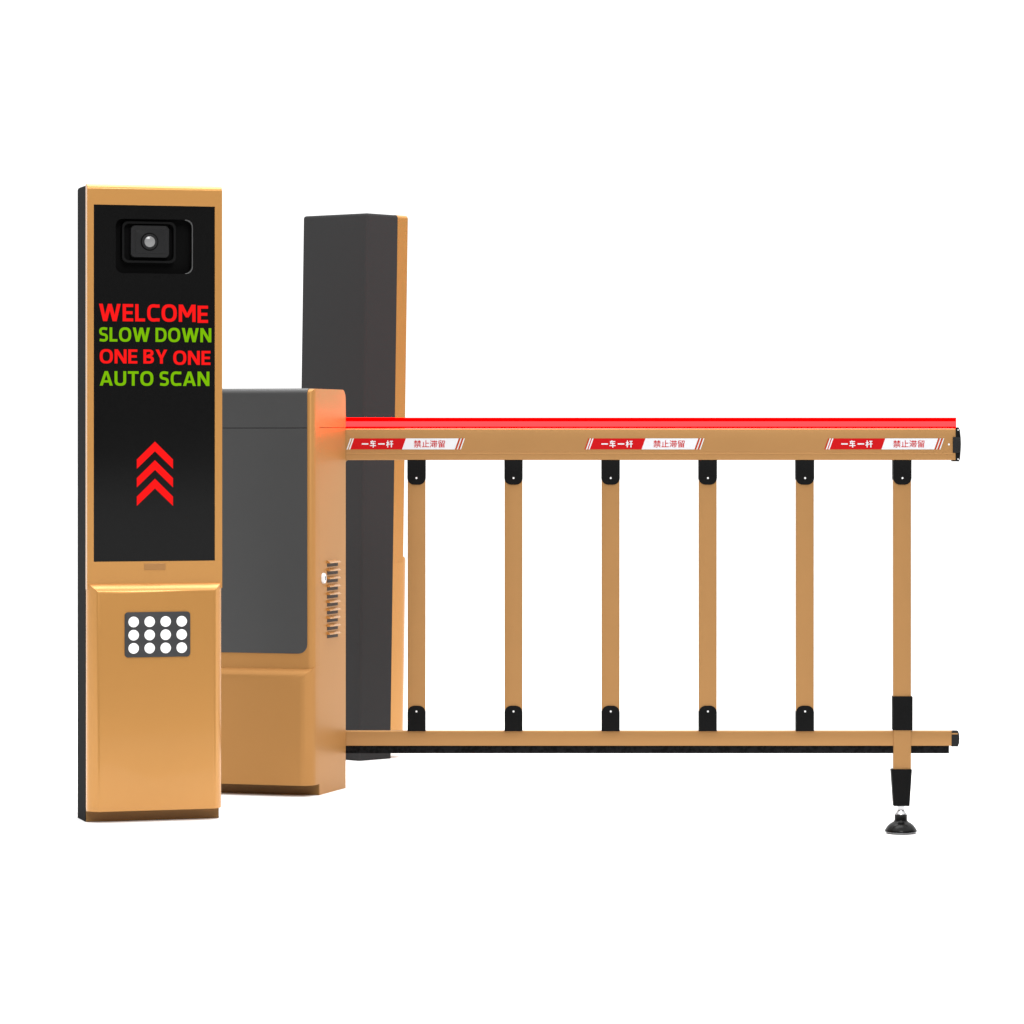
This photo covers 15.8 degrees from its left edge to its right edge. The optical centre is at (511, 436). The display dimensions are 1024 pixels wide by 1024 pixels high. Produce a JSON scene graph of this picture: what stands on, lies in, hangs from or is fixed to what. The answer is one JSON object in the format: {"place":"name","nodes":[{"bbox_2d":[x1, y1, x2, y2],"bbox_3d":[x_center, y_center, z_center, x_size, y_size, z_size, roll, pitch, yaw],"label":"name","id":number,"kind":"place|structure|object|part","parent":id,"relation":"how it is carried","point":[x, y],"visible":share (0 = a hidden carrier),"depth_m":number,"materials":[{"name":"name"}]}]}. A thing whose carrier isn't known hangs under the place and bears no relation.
{"place":"outdoors","nodes":[
{"label":"outdoors","id":0,"kind":"place"},
{"bbox_2d":[0,463,1023,1023],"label":"floor","id":1,"kind":"structure","parent":0,"point":[600,889],"depth_m":11.74,"materials":[{"name":"white"}]},
{"bbox_2d":[78,184,221,821],"bbox_3d":[-1.087,0.197,11.082,0.410,1.900,0.197,0,0,-17],"label":"display kiosk","id":2,"kind":"object","parent":1,"relation":"on","point":[149,470],"visible":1,"depth_m":11.01,"materials":[{"name":"gold paint"}]},
{"bbox_2d":[221,388,345,794],"bbox_3d":[-0.770,0.496,11.939,0.396,1.302,0.334,0,0,17],"label":"barrier cabinet","id":3,"kind":"object","parent":1,"relation":"on","point":[283,659],"visible":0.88,"depth_m":11.79,"materials":[{"name":"gold metal"}]},
{"bbox_3d":[-0.814,0.332,11.811,0.341,0.719,0.022,0,0,17],"label":"door","id":4,"kind":"part","parent":3,"relation":"part of","materials":[{"name":"grey paint"}]},
{"bbox_3d":[-0.810,-0.090,11.826,0.341,0.130,0.053,0,0,17],"label":"door cover","id":5,"kind":"part","parent":3,"relation":"part of","materials":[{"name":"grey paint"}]},
{"bbox_2d":[301,213,407,760],"bbox_3d":[-0.561,0.176,13.248,0.243,1.939,0.343,1,0,-44],"label":"display kiosk","id":6,"kind":"object","parent":1,"relation":"on","point":[354,316],"visible":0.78,"depth_m":13.11,"materials":[{"name":"grey"}]},
{"bbox_2d":[345,418,960,834],"bbox_3d":[0.458,0.617,12.070,2.019,1.360,0.106,0,0,0],"label":"boom fence","id":7,"kind":"object","parent":1,"relation":"on","point":[705,442],"visible":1,"depth_m":12.06,"materials":[{"name":"painted aluminum"},{"name":"black plastic"},{"name":"rubber"}]},
{"bbox_2d":[0,0,1023,466],"label":"sky","id":8,"kind":"structure","parent":0,"point":[613,208],"materials":[{"name":"white"}]}
]}

